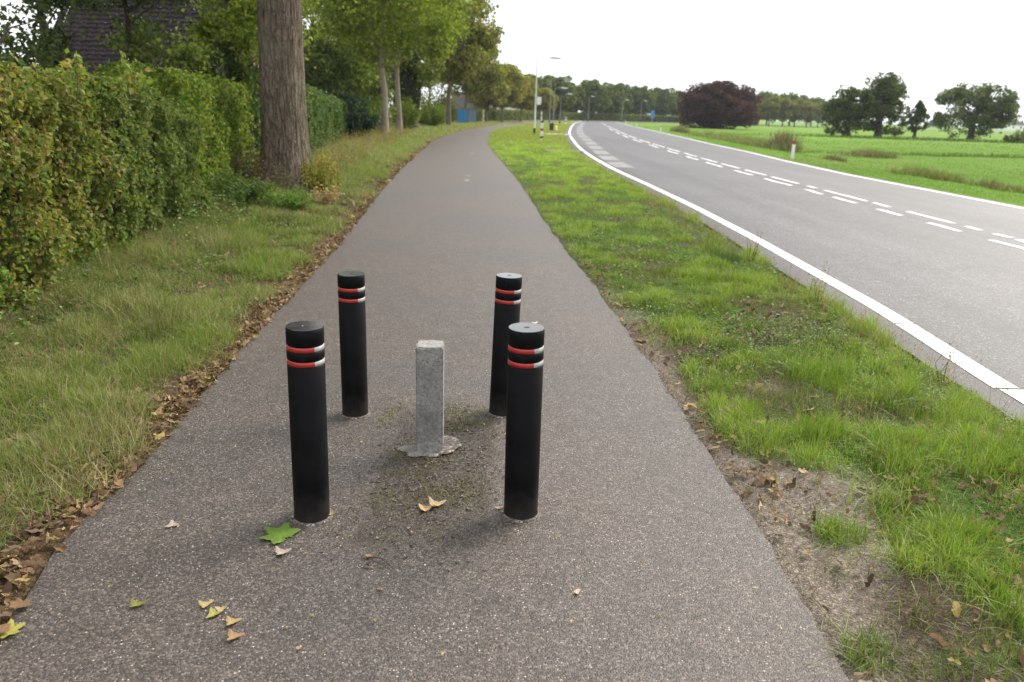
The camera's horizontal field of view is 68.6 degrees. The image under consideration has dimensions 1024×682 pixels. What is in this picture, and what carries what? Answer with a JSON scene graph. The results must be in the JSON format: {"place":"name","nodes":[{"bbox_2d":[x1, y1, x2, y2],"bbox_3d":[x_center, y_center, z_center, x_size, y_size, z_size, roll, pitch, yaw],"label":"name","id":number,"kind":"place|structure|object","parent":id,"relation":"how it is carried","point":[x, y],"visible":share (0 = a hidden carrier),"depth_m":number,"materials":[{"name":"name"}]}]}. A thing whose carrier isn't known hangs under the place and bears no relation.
{"place":"outdoors","nodes":[
{"label":"outdoors","id":0,"kind":"place"},
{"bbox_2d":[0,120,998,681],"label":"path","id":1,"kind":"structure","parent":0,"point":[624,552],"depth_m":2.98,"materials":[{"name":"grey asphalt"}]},
{"bbox_2d":[0,619,25,638],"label":"fallen leaf","id":2,"kind":"object","parent":1,"relation":"on","point":[13,628],"visible":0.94,"depth_m":2.34,"materials":[{"name":"yellow plant"}]},
{"bbox_2d":[223,629,244,639],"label":"fallen leaf","id":3,"kind":"object","parent":1,"relation":"on","point":[232,634],"visible":1,"depth_m":2.35,"materials":[{"name":"beige plant"}]},
{"bbox_2d":[260,522,300,543],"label":"maple leaf","id":4,"kind":"object","parent":1,"relation":"on","point":[279,534],"visible":1,"depth_m":2.91,"materials":[{"name":"green plant"}]},
{"bbox_2d":[285,321,332,525],"bbox_3d":[-0.798,0.345,2.949,0.173,0.846,0.165,-3,18,-17],"label":"bollard","id":5,"kind":"object","parent":1,"relation":"on","point":[305,355],"visible":0.99,"depth_m":2.88,"materials":[{"name":"black plastic"}]},
{"bbox_2d":[337,271,370,418],"bbox_3d":[-0.842,0.041,3.984,0.170,0.816,0.162,-2,17,-13],"label":"bollard","id":6,"kind":"object","parent":1,"relation":"on","point":[352,326],"visible":1,"depth_m":3.92,"materials":[{"name":"black plastic"}]},
{"bbox_2d":[49,234,756,667],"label":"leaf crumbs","id":7,"kind":"object","parent":1,"relation":"on","point":[407,514],"visible":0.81,"depth_m":3.12,"materials":[{"name":"brown plant"}]},
{"bbox_2d":[320,399,512,570],"bbox_3d":[-0.373,0.572,3.525,0.775,0.030,1.709,2,17,0],"label":"moss","id":8,"kind":"object","parent":1,"relation":"on","point":[438,460],"visible":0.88,"depth_m":3.36,"materials":[{"name":"green plant"}]},
{"bbox_2d":[397,340,460,456],"bbox_3d":[-0.385,0.297,3.617,0.312,0.594,0.201,-8,20,-30],"label":"concrete post","id":9,"kind":"object","parent":1,"relation":"on","point":[431,438],"visible":0.91,"depth_m":3.57,"materials":[{"name":"grey concrete"}]},
{"bbox_2d":[486,273,521,417],"bbox_3d":[-0.037,0.044,4.061,0.170,0.816,0.162,3,17,-3],"label":"bollard","id":10,"kind":"object","parent":1,"relation":"on","point":[508,286],"visible":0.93,"depth_m":3.98,"materials":[{"name":"black plastic"}]},
{"bbox_2d":[500,322,544,522],"bbox_3d":[0.046,0.350,3.024,0.173,0.846,0.165,1,17,-2],"label":"bollard","id":11,"kind":"object","parent":1,"relation":"on","point":[524,393],"visible":0.98,"depth_m":2.96,"materials":[{"name":"black plastic"}]},
{"bbox_2d":[0,101,1023,681],"bbox_3d":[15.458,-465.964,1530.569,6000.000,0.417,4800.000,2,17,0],"label":"ground","id":12,"kind":"structure","parent":0,"point":[848,601],"depth_m":3.57,"materials":[{"name":"green plant"}]},
{"bbox_2d":[0,0,96,115],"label":"garden tree","id":13,"kind":"object","parent":12,"relation":"on","point":[28,51],"visible":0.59,"depth_m":9.95,"materials":[{"name":"green plant"}]},
{"bbox_2d":[12,0,124,72],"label":"garden tree","id":14,"kind":"object","parent":12,"relation":"on","point":[60,4],"visible":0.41,"depth_m":12.08,"materials":[{"name":"green plant"}]},
{"bbox_2d":[0,53,211,311],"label":"hedge","id":15,"kind":"object","parent":12,"relation":"on","point":[94,164],"visible":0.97,"depth_m":6.64,"materials":[{"name":"green plant"}]},
{"bbox_2d":[60,48,88,101],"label":"hedge shoot","id":16,"kind":"object","parent":15,"relation":"attached to","point":[77,79],"visible":1,"depth_m":6.25,"materials":[{"name":"green plant"}]},
{"bbox_2d":[114,51,152,97],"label":"hedge shoot","id":17,"kind":"object","parent":15,"relation":"attached to","point":[131,79],"visible":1,"depth_m":6.85,"materials":[{"name":"green plant"}]},
{"bbox_2d":[53,0,259,101],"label":"house","id":18,"kind":"structure","parent":12,"relation":"on","point":[91,27],"depth_m":27.21,"materials":[{"name":"brick"}]},
{"bbox_2d":[94,0,224,80],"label":"garden tree","id":19,"kind":"object","parent":12,"relation":"on","point":[185,54],"visible":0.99,"depth_m":13.13,"materials":[{"name":"green plant"}]},
{"bbox_2d":[92,60,258,203],"bbox_3d":[-5.416,-3.311,12.518,1.647,2.315,5.028,-1,17,-10],"label":"hedge","id":20,"kind":"object","parent":12,"relation":"on","point":[224,130],"visible":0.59,"depth_m":11.73,"materials":[{"name":"green plant"}]},
{"bbox_2d":[0,141,431,640],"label":"leaf litter","id":21,"kind":"object","parent":12,"relation":"on","point":[15,578],"visible":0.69,"depth_m":4.02,"materials":[{"name":"brown plant"}]},
{"bbox_2d":[208,40,240,161],"bbox_3d":[-5.857,-4.701,15.458,0.601,2.784,0.606,-13,22,-40],"label":"garden tree","id":22,"kind":"object","parent":12,"relation":"on","point":[222,48],"visible":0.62,"depth_m":15.06,"materials":[{"name":"green plant"}]},
{"bbox_2d":[188,163,275,205],"bbox_3d":[-4.188,-2.281,11.030,1.208,0.658,1.175,8,18,19],"label":"nettle patch","id":23,"kind":"object","parent":12,"relation":"on","point":[240,193],"visible":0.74,"depth_m":11.04,"materials":[{"name":"green plant"}]},
{"bbox_2d":[158,0,316,164],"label":"garden tree","id":24,"kind":"object","parent":12,"relation":"on","point":[233,14],"visible":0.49,"depth_m":15.37,"materials":[{"name":"green plant"}]},
{"bbox_2d":[229,142,274,183],"bbox_3d":[-4.604,-3.095,13.183,0.752,0.920,0.826,9,18,22],"label":"bramble","id":25,"kind":"object","parent":12,"relation":"on","point":[246,170],"visible":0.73,"depth_m":13.13,"materials":[{"name":"green plant"}]},
{"bbox_2d":[0,121,511,553],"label":"verge grass","id":26,"kind":"structure","parent":12,"relation":"on","point":[116,305],"depth_m":5.41,"materials":[{"name":"green plant"}]},
{"bbox_2d":[188,57,350,172],"bbox_3d":[-6.894,-7.252,24.663,1.860,2.722,19.872,0,17,-7],"label":"hedge","id":27,"kind":"object","parent":12,"relation":"on","point":[324,119],"visible":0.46,"depth_m":22.42,"materials":[{"name":"green plant"}]},
{"bbox_2d":[258,162,299,191],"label":"dry weeds","id":28,"kind":"object","parent":12,"relation":"on","point":[279,180],"visible":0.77,"depth_m":13.09,"materials":[{"name":"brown plant"}]},
{"bbox_2d":[258,185,316,211],"bbox_3d":[-3.477,-2.180,11.509,0.937,0.393,0.823,11,19,26],"label":"nettle patch","id":29,"kind":"object","parent":12,"relation":"on","point":[287,201],"visible":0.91,"depth_m":11.39,"materials":[{"name":"green plant"}]},
{"bbox_2d":[256,0,320,191],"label":"roadside tree","id":30,"kind":"object","parent":12,"relation":"on","point":[285,142],"visible":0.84,"depth_m":13.24,"materials":[{"name":"brown plant"}]},
{"bbox_2d":[300,147,345,194],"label":"yellow weeds","id":31,"kind":"object","parent":12,"relation":"on","point":[322,176],"visible":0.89,"depth_m":13.60,"materials":[{"name":"green plant"}]},
{"bbox_2d":[303,184,344,205],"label":"dry weeds","id":32,"kind":"object","parent":12,"relation":"on","point":[327,199],"visible":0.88,"depth_m":12.41,"materials":[{"name":"beige plant"}]},
{"bbox_2d":[303,29,363,99],"bbox_3d":[-9.870,-12.339,36.095,5.761,5.168,5.974,-5,18,-21],"label":"garden tree","id":33,"kind":"object","parent":12,"relation":"on","point":[316,78],"visible":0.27,"depth_m":35.88,"materials":[{"name":"green plant"}]},
{"bbox_2d":[301,0,366,102],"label":"garden tree","id":34,"kind":"object","parent":12,"relation":"on","point":[310,32],"visible":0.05,"depth_m":55.67,"materials":[{"name":"green plant"}]},
{"bbox_2d":[303,22,395,114],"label":"garden tree","id":35,"kind":"object","parent":12,"relation":"on","point":[366,86],"visible":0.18,"depth_m":46.16,"materials":[{"name":"green plant"}]},
{"bbox_2d":[329,78,382,138],"bbox_3d":[-7.105,-9.963,32.500,3.019,2.682,2.913,2,17,0],"label":"dark shrub","id":36,"kind":"object","parent":12,"relation":"on","point":[363,121],"visible":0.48,"depth_m":32.44,"materials":[{"name":"green plant"}]},
{"bbox_2d":[352,98,383,134],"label":"shrub","id":37,"kind":"object","parent":12,"relation":"on","point":[372,111],"visible":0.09,"depth_m":36.68,"materials":[{"name":"green plant"}]},
{"bbox_2d":[353,92,396,130],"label":"shrub","id":38,"kind":"object","parent":12,"relation":"on","point":[377,107],"visible":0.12,"depth_m":41.84,"materials":[{"name":"green plant"}]},
{"bbox_2d":[352,61,403,116],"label":"garden tree","id":39,"kind":"object","parent":12,"relation":"on","point":[392,84],"visible":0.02,"depth_m":62.73,"materials":[{"name":"green plant"}]},
{"bbox_2d":[302,0,482,135],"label":"roadside tree","id":40,"kind":"object","parent":12,"relation":"on","point":[343,17],"visible":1,"depth_m":35.59,"materials":[{"name":"green plant"}]},
{"bbox_2d":[370,59,439,122],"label":"garden tree","id":41,"kind":"object","parent":12,"relation":"on","point":[425,83],"visible":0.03,"depth_m":73.91,"materials":[{"name":"green plant"}]},
{"bbox_2d":[389,96,424,129],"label":"shrub","id":42,"kind":"object","parent":12,"relation":"on","point":[408,118],"visible":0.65,"depth_m":49.74,"materials":[{"name":"green plant"}]},
{"bbox_2d":[340,0,481,132],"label":"roadside tree","id":43,"kind":"object","parent":12,"relation":"on","point":[439,49],"visible":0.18,"depth_m":42.24,"materials":[{"name":"green plant"}]},
{"bbox_2d":[367,0,474,128],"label":"roadside tree","id":44,"kind":"object","parent":12,"relation":"on","point":[411,77],"visible":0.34,"depth_m":54.12,"materials":[{"name":"green plant"}]},
{"bbox_2d":[402,60,461,120],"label":"garden tree","id":45,"kind":"object","parent":12,"relation":"on","point":[443,98],"visible":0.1,"depth_m":95.04,"materials":[{"name":"green plant"}]},
{"bbox_2d":[420,99,447,126],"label":"shrub","id":46,"kind":"object","parent":12,"relation":"on","point":[435,114],"visible":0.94,"depth_m":62.91,"materials":[{"name":"green plant"}]},
{"bbox_2d":[419,0,504,124],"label":"roadside tree","id":47,"kind":"object","parent":12,"relation":"on","point":[469,57],"visible":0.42,"depth_m":67.73,"materials":[{"name":"green plant"}]},
{"bbox_2d":[456,108,468,122],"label":"panel gate","id":48,"kind":"structure","parent":12,"relation":"on","point":[464,113],"depth_m":84.32,"materials":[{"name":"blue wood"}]},
{"bbox_2d":[422,40,511,121],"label":"roadside tree","id":49,"kind":"object","parent":12,"relation":"on","point":[495,72],"visible":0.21,"depth_m":86.52,"materials":[{"name":"green plant"}]},
{"bbox_2d":[452,92,483,119],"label":"house","id":50,"kind":"structure","parent":12,"relation":"on","point":[461,101],"depth_m":121.90,"materials":[{"name":"brick"}]},
{"bbox_2d":[468,81,510,121],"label":"tree","id":51,"kind":"object","parent":12,"relation":"on","point":[496,97],"visible":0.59,"depth_m":105.36,"materials":[{"name":"green plant"}]},
{"bbox_2d":[491,62,530,121],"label":"tree","id":52,"kind":"object","parent":12,"relation":"on","point":[518,90],"visible":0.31,"depth_m":113.92,"materials":[{"name":"green plant"}]},
{"bbox_2d":[510,73,540,120],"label":"tree","id":53,"kind":"object","parent":12,"relation":"on","point":[527,102],"visible":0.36,"depth_m":129.86,"materials":[{"name":"green plant"}]},
{"bbox_2d":[526,73,553,109],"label":"tree","id":54,"kind":"object","parent":12,"relation":"on","point":[541,83],"visible":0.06,"depth_m":168.49,"materials":[{"name":"green plant"}]},
{"bbox_2d":[531,87,558,120],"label":"tree","id":55,"kind":"object","parent":12,"relation":"on","point":[546,105],"visible":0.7,"depth_m":141.50,"materials":[{"name":"green plant"}]},
{"bbox_2d":[533,56,560,133],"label":"street lamp","id":56,"kind":"object","parent":12,"relation":"on","point":[539,101],"visible":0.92,"depth_m":55.35,"materials":[{"name":"metal"}]},
{"bbox_2d":[539,74,576,112],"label":"tree","id":57,"kind":"object","parent":12,"relation":"on","point":[566,100],"visible":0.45,"depth_m":172.68,"materials":[{"name":"green plant"}]},
{"bbox_2d":[565,84,587,112],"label":"tree","id":58,"kind":"object","parent":12,"relation":"on","point":[581,100],"visible":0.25,"depth_m":188.14,"materials":[{"name":"green plant"}]},
{"bbox_2d":[575,79,611,112],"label":"tree","id":59,"kind":"object","parent":12,"relation":"on","point":[596,89],"visible":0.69,"depth_m":192.25,"materials":[{"name":"green plant"}]},
{"bbox_2d":[451,107,759,124],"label":"hedge","id":60,"kind":"object","parent":12,"relation":"on","point":[495,115],"visible":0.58,"depth_m":184.56,"materials":[{"name":"green plant"}]},
{"bbox_2d":[596,85,628,113],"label":"tree","id":61,"kind":"object","parent":12,"relation":"on","point":[617,99],"visible":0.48,"depth_m":202.31,"materials":[{"name":"green plant"}]},
{"bbox_2d":[602,82,633,113],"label":"tree","id":62,"kind":"object","parent":12,"relation":"on","point":[623,86],"visible":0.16,"depth_m":211.59,"materials":[{"name":"green plant"}]},
{"bbox_2d":[624,85,656,115],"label":"tree","id":63,"kind":"object","parent":12,"relation":"on","point":[640,95],"visible":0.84,"depth_m":218.22,"materials":[{"name":"green plant"}]},
{"bbox_2d":[647,87,677,114],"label":"tree","id":64,"kind":"object","parent":12,"relation":"on","point":[666,104],"visible":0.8,"depth_m":225.30,"materials":[{"name":"green plant"}]},
{"bbox_2d":[669,90,690,115],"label":"tree","id":65,"kind":"object","parent":12,"relation":"on","point":[677,111],"visible":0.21,"depth_m":230.33,"materials":[{"name":"green plant"}]},
{"bbox_2d":[678,80,763,128],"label":"copper beech","id":66,"kind":"object","parent":12,"relation":"on","point":[719,104],"visible":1,"depth_m":121.00,"materials":[{"name":"purple plant"}]},
{"bbox_2d":[689,246,753,263],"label":"grass tuft","id":67,"kind":"object","parent":12,"relation":"on","point":[730,258],"visible":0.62,"depth_m":8.44,"materials":[{"name":"green plant"}]},
{"bbox_2d":[681,128,766,144],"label":"tussock","id":68,"kind":"object","parent":12,"relation":"on","point":[721,136],"visible":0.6,"depth_m":60.66,"materials":[{"name":"green plant"}]},
{"bbox_2d":[743,224,766,261],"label":"roadside weed","id":69,"kind":"object","parent":12,"relation":"on","point":[753,247],"visible":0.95,"depth_m":8.63,"materials":[{"name":"green plant"}]},
{"bbox_2d":[488,123,1023,681],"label":"verge grass","id":70,"kind":"structure","parent":12,"relation":"on","point":[974,569],"depth_m":4.66,"materials":[{"name":"green plant"}]},
{"bbox_2d":[754,99,768,125],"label":"tree","id":71,"kind":"object","parent":12,"relation":"on","point":[761,106],"visible":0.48,"depth_m":200.11,"materials":[{"name":"green plant"}]},
{"bbox_2d":[725,135,809,152],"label":"tussock","id":72,"kind":"object","parent":12,"relation":"on","point":[751,142],"visible":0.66,"depth_m":47.83,"materials":[{"name":"green plant"}]},
{"bbox_2d":[757,88,781,124],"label":"tree","id":73,"kind":"object","parent":12,"relation":"on","point":[766,94],"visible":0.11,"depth_m":240.66,"materials":[{"name":"green plant"}]},
{"bbox_2d":[761,95,781,125],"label":"tree","id":74,"kind":"object","parent":12,"relation":"on","point":[773,110],"visible":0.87,"depth_m":200.63,"materials":[{"name":"green plant"}]},
{"bbox_2d":[757,127,807,151],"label":"tussock","id":75,"kind":"object","parent":12,"relation":"on","point":[788,139],"visible":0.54,"depth_m":45.82,"materials":[{"name":"green plant"}]},
{"bbox_2d":[778,96,801,126],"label":"tree","id":76,"kind":"object","parent":12,"relation":"on","point":[785,103],"visible":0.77,"depth_m":201.32,"materials":[{"name":"green plant"}]},
{"bbox_2d":[779,90,810,125],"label":"tree","id":77,"kind":"object","parent":12,"relation":"on","point":[794,96],"visible":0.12,"depth_m":245.84,"materials":[{"name":"green plant"}]},
{"bbox_2d":[786,97,809,126],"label":"tree","id":78,"kind":"object","parent":12,"relation":"on","point":[802,114],"visible":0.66,"depth_m":202.51,"materials":[{"name":"green plant"}]},
{"bbox_2d":[576,258,1023,681],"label":"leaf litter","id":79,"kind":"object","parent":12,"relation":"on","point":[956,606],"visible":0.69,"depth_m":3.50,"materials":[{"name":"plant"}]},
{"bbox_2d":[799,99,820,126],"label":"tree","id":80,"kind":"object","parent":12,"relation":"on","point":[813,108],"visible":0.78,"depth_m":203.33,"materials":[{"name":"green plant"}]},
{"bbox_2d":[801,94,825,125],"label":"tree","id":81,"kind":"object","parent":12,"relation":"on","point":[819,99],"visible":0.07,"depth_m":254.07,"materials":[{"name":"green plant"}]},
{"bbox_2d":[812,102,828,127],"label":"tree","id":82,"kind":"object","parent":12,"relation":"on","point":[819,105],"visible":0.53,"depth_m":205.08,"materials":[{"name":"green plant"}]},
{"bbox_2d":[759,503,892,566],"bbox_3d":[1.275,0.720,3.060,0.758,0.101,0.632,-3,18,-15],"label":"grass tuft","id":83,"kind":"object","parent":12,"relation":"on","point":[829,526],"visible":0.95,"depth_m":3.00,"materials":[{"name":"green plant"}]},
{"bbox_2d":[777,401,885,459],"bbox_3d":[1.559,0.417,3.868,0.891,0.189,0.708,2,17,0],"label":"grass tuft","id":84,"kind":"object","parent":12,"relation":"on","point":[829,430],"visible":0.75,"depth_m":3.87,"materials":[{"name":"green plant"}]},
{"bbox_2d":[772,345,891,402],"bbox_3d":[1.968,0.160,4.695,0.869,0.202,1.035,2,17,0],"label":"grass tuft","id":85,"kind":"object","parent":12,"relation":"on","point":[830,374],"visible":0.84,"depth_m":4.71,"materials":[{"name":"green plant"}]},
{"bbox_2d":[646,128,1023,205],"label":"field grass","id":86,"kind":"structure","parent":12,"relation":"on","point":[900,164],"depth_m":37.84,"materials":[{"name":"green plant"}]},
{"bbox_2d":[821,85,876,136],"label":"tree","id":87,"kind":"object","parent":12,"relation":"on","point":[848,109],"visible":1,"depth_m":91.88,"materials":[{"name":"green plant"}]},
{"bbox_2d":[781,581,922,681],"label":"grass tuft","id":88,"kind":"object","parent":12,"relation":"on","point":[862,645],"visible":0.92,"depth_m":2.35,"materials":[{"name":"green plant"}]},
{"bbox_2d":[709,132,1023,143],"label":"tussock","id":89,"kind":"object","parent":12,"relation":"on","point":[917,138],"visible":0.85,"depth_m":87.11,"materials":[{"name":"green plant"}]},
{"bbox_2d":[838,146,904,158],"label":"tussock","id":90,"kind":"object","parent":12,"relation":"on","point":[871,153],"visible":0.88,"depth_m":41.50,"materials":[{"name":"green plant"}]},
{"bbox_2d":[858,70,911,136],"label":"tree","id":91,"kind":"object","parent":12,"relation":"on","point":[889,91],"visible":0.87,"depth_m":92.57,"materials":[{"name":"green plant"}]},
{"bbox_2d":[802,149,1023,158],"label":"tussock","id":92,"kind":"object","parent":12,"relation":"on","point":[948,154],"visible":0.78,"depth_m":45.08,"materials":[{"name":"green plant"}]},
{"bbox_2d":[904,100,930,137],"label":"tree","id":93,"kind":"object","parent":12,"relation":"on","point":[919,116],"visible":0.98,"depth_m":93.46,"materials":[{"name":"green plant"}]},
{"bbox_2d":[884,163,962,179],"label":"tussock","id":94,"kind":"object","parent":12,"relation":"on","point":[927,172],"visible":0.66,"depth_m":24.82,"materials":[{"name":"green plant"}]},
{"bbox_2d":[864,498,1023,579],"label":"grass tuft","id":95,"kind":"object","parent":12,"relation":"on","point":[978,528],"visible":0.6,"depth_m":2.95,"materials":[{"name":"green plant"}]},
{"bbox_2d":[935,341,957,387],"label":"roadside weed","id":96,"kind":"object","parent":12,"relation":"on","point":[945,378],"visible":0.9,"depth_m":4.74,"materials":[{"name":"green plant"}]},
{"bbox_2d":[926,171,976,184],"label":"tussock","id":97,"kind":"object","parent":12,"relation":"on","point":[958,178],"visible":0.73,"depth_m":23.61,"materials":[{"name":"green plant"}]},
{"bbox_2d":[931,81,1023,139],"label":"tree","id":98,"kind":"object","parent":12,"relation":"on","point":[984,104],"visible":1,"depth_m":96.06,"materials":[{"name":"green plant"}]},
{"bbox_2d":[970,176,1013,188],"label":"tussock","id":99,"kind":"object","parent":12,"relation":"on","point":[986,184],"visible":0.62,"depth_m":21.49,"materials":[{"name":"green plant"}]},
{"bbox_2d":[992,182,1023,193],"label":"tussock","id":100,"kind":"object","parent":12,"relation":"on","point":[1016,188],"visible":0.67,"depth_m":20.62,"materials":[{"name":"green plant"}]},
{"bbox_2d":[1003,133,1022,142],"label":"field bush","id":101,"kind":"object","parent":12,"relation":"on","point":[1014,139],"visible":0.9,"depth_m":87.68,"materials":[{"name":"green plant"}]},
{"bbox_2d":[0,0,1023,124],"label":"sky","id":102,"kind":"structure","parent":0,"point":[807,47],"materials":[{"name":"white"}]},
{"bbox_2d":[565,121,1023,424],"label":"road","id":103,"kind":"structure","parent":0,"point":[963,288],"depth_m":11.35,"materials":[{"name":"grey asphalt"}]},
{"bbox_2d":[577,124,634,167],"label":"worn road markings","id":104,"kind":"object","parent":103,"relation":"on","point":[615,164],"visible":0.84,"depth_m":33.43,"materials":[{"name":"paint"}]},
{"bbox_2d":[568,122,1023,403],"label":"road markings","id":105,"kind":"object","parent":103,"relation":"on","point":[976,369],"visible":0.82,"depth_m":7.71,"materials":[{"name":"paint"}]},
{"bbox_2d":[994,120,1023,130],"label":"shed","id":106,"kind":"structure","parent":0,"point":[1017,126],"depth_m":474.43,"materials":[{"name":"brick"}]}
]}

